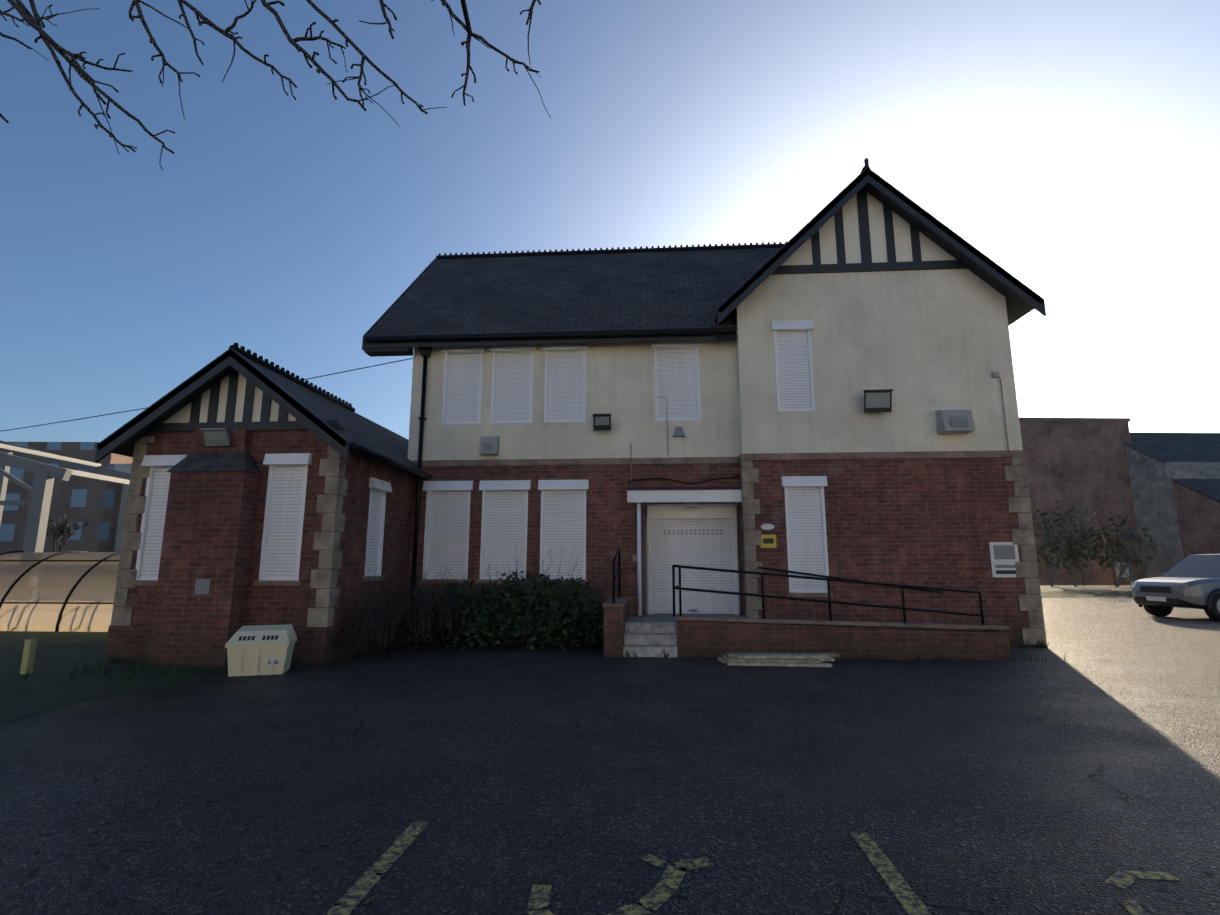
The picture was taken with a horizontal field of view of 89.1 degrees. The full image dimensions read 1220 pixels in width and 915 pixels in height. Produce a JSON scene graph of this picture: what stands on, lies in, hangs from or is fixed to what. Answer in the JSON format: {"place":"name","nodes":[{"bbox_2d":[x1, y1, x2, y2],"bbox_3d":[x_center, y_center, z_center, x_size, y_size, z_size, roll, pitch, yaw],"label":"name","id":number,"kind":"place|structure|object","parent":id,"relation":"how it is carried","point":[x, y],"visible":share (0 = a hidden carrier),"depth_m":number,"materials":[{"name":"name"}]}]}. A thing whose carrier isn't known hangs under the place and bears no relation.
{"place":"outdoors","nodes":[
{"label":"outdoors","id":0,"kind":"place"},
{"bbox_2d":[0,631,225,722],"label":"grass","id":1,"kind":"structure","parent":0,"point":[47,684],"depth_m":8.39,"materials":[{"name":"green plant"}]},
{"bbox_2d":[20,639,37,673],"bbox_3d":[-8.041,2.754,8.570,0.100,0.460,0.100,-1,-10,4],"label":"bollard","id":2,"kind":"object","parent":1,"relation":"on","point":[29,651],"depth_m":8.55,"materials":[{"name":"beige"}]},
{"bbox_2d":[0,550,119,631],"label":"cycle shelter","id":3,"kind":"object","parent":1,"relation":"on","point":[69,591],"visible":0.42,"depth_m":14.30,"materials":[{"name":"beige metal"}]},
{"bbox_2d":[0,585,1219,914],"bbox_3d":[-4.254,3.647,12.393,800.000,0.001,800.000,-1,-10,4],"label":"ground","id":4,"kind":"structure","parent":0,"point":[572,763],"depth_m":4.28,"materials":[{"name":"grey asphalt"}]},
{"bbox_2d":[0,440,130,551],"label":"steel frame","id":5,"kind":"object","parent":4,"relation":"on","point":[41,490],"visible":0.67,"depth_m":16.59,"materials":[{"name":"grey metal"}]},
{"bbox_2d":[0,442,133,551],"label":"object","id":6,"kind":"structure","parent":4,"relation":"on","point":[11,523],"depth_m":61.04,"materials":[{"name":"white metal"}]},
{"bbox_2d":[46,514,89,551],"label":"bare trees","id":7,"kind":"object","parent":4,"relation":"on","point":[63,531],"visible":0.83,"depth_m":25.98,"materials":[{"name":"plant"}]},
{"bbox_2d":[18,476,122,551],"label":"building","id":8,"kind":"structure","parent":4,"relation":"on","point":[95,503],"depth_m":56.70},
{"bbox_2d":[109,464,131,551],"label":"building","id":9,"kind":"structure","parent":4,"relation":"on","point":[126,468],"depth_m":58.72,"materials":[{"name":"stone"}]},
{"bbox_2d":[225,624,296,676],"bbox_3d":[-4.874,2.688,8.672,0.780,0.625,0.550,3,-10,-16],"label":"grit bin","id":10,"kind":"object","parent":4,"relation":"on","point":[252,650],"visible":1,"depth_m":8.47,"materials":[{"name":"beige plastic"}]},
{"bbox_2d":[95,343,432,666],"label":"wing","id":11,"kind":"structure","parent":4,"relation":"on","point":[261,491],"depth_m":9.80,"materials":[{"name":"red brick"}]},
{"bbox_2d":[0,0,550,169],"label":"overhead tree","id":12,"kind":"object","parent":4,"relation":"on","point":[35,22],"visible":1,"depth_m":2.91,"materials":[{"name":"brown plant"}]},
{"bbox_2d":[330,565,482,658],"bbox_3d":[-3.539,2.607,10.755,2.054,1.508,3.069,-9,-13,42],"label":"bare shrub","id":13,"kind":"object","parent":4,"relation":"on","point":[383,624],"visible":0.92,"depth_m":10.45,"materials":[{"name":"brown plant"}]},
{"bbox_2d":[403,542,618,650],"bbox_3d":[-1.957,2.548,11.631,4.088,1.968,2.138,-3,-10,18],"label":"green shrub","id":14,"kind":"object","parent":4,"relation":"on","point":[543,612],"visible":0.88,"depth_m":11.18,"materials":[{"name":"green plant"}]},
{"bbox_2d":[23,638,1047,680],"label":"wall weeds","id":15,"kind":"object","parent":4,"relation":"on","point":[85,669],"depth_m":8.63,"materials":[{"name":"green plant"}]},
{"bbox_2d":[0,680,1214,914],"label":"ground debris","id":16,"kind":"object","parent":4,"relation":"on","point":[278,878],"visible":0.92,"depth_m":3.08,"materials":[{"name":"brown plant"}]},
{"bbox_2d":[362,158,1046,647],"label":"building","id":17,"kind":"structure","parent":4,"relation":"on","point":[828,388],"depth_m":12.58,"materials":[{"name":"brick"}]},
{"bbox_2d":[0,358,412,431],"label":"wire","id":18,"kind":"object","parent":17,"relation":"attached to","point":[147,407],"visible":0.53,"depth_m":16.00,"materials":[{"name":"black metal"}]},
{"bbox_2d":[326,821,1219,914],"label":"parking lines","id":19,"kind":"object","parent":4,"relation":"on","point":[660,894],"visible":1,"depth_m":2.94,"materials":[{"name":"yellow paint"}]},
{"bbox_2d":[602,547,1010,666],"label":"wheelchair ramp","id":20,"kind":"structure","parent":4,"relation":"on","point":[739,640],"depth_m":10.01,"materials":[{"name":"red brick"}]},
{"bbox_2d":[684,621,1065,661],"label":"weeds","id":21,"kind":"object","parent":4,"relation":"on","point":[885,651],"visible":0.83,"depth_m":9.80,"materials":[{"name":"green plant"}]},
{"bbox_2d":[1020,421,1143,584],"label":"wall","id":22,"kind":"structure","parent":4,"relation":"on","point":[1075,464],"depth_m":46.27,"materials":[{"name":"brown brick"}]},
{"bbox_2d":[1019,417,1129,421],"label":"brick coping","id":23,"kind":"object","parent":22,"relation":"on","point":[1072,419],"visible":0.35,"depth_m":46.96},
{"bbox_2d":[1040,591,1132,597],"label":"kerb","id":24,"kind":"structure","parent":4,"relation":"on","point":[1100,594],"depth_m":31.05,"materials":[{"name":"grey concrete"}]},
{"bbox_2d":[1032,501,1159,586],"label":"trees","id":25,"kind":"object","parent":4,"relation":"on","point":[1118,539],"visible":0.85,"depth_m":41.61,"materials":[{"name":"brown plant"}]},
{"bbox_2d":[1035,544,1161,585],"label":"fence","id":26,"kind":"object","parent":4,"relation":"on","point":[1117,571],"visible":0.12,"depth_m":43.63,"materials":[{"name":"grey"}]},
{"bbox_2d":[1125,432,1219,577],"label":"neighbouring building","id":27,"kind":"structure","parent":4,"relation":"on","point":[1158,463],"depth_m":44.57,"materials":[{"name":"stone"}]},
{"bbox_2d":[1131,554,1219,620],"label":"car","id":28,"kind":"object","parent":4,"relation":"on","point":[1191,581],"visible":1,"depth_m":17.17,"materials":[{"name":"grey metal"}]},
{"bbox_2d":[1178,519,1219,557],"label":"brick wall","id":29,"kind":"structure","parent":4,"relation":"on","point":[1200,536],"depth_m":41.28,"materials":[{"name":"brick"}]},
{"bbox_2d":[1172,479,1219,521],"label":"low roof","id":30,"kind":"structure","parent":29,"relation":"on","point":[1197,499],"depth_m":41.98,"materials":[{"name":"brick"}]},
{"bbox_2d":[0,0,1219,441],"label":"sky","id":31,"kind":"structure","parent":0,"point":[1073,144],"materials":[{"name":"blue"}]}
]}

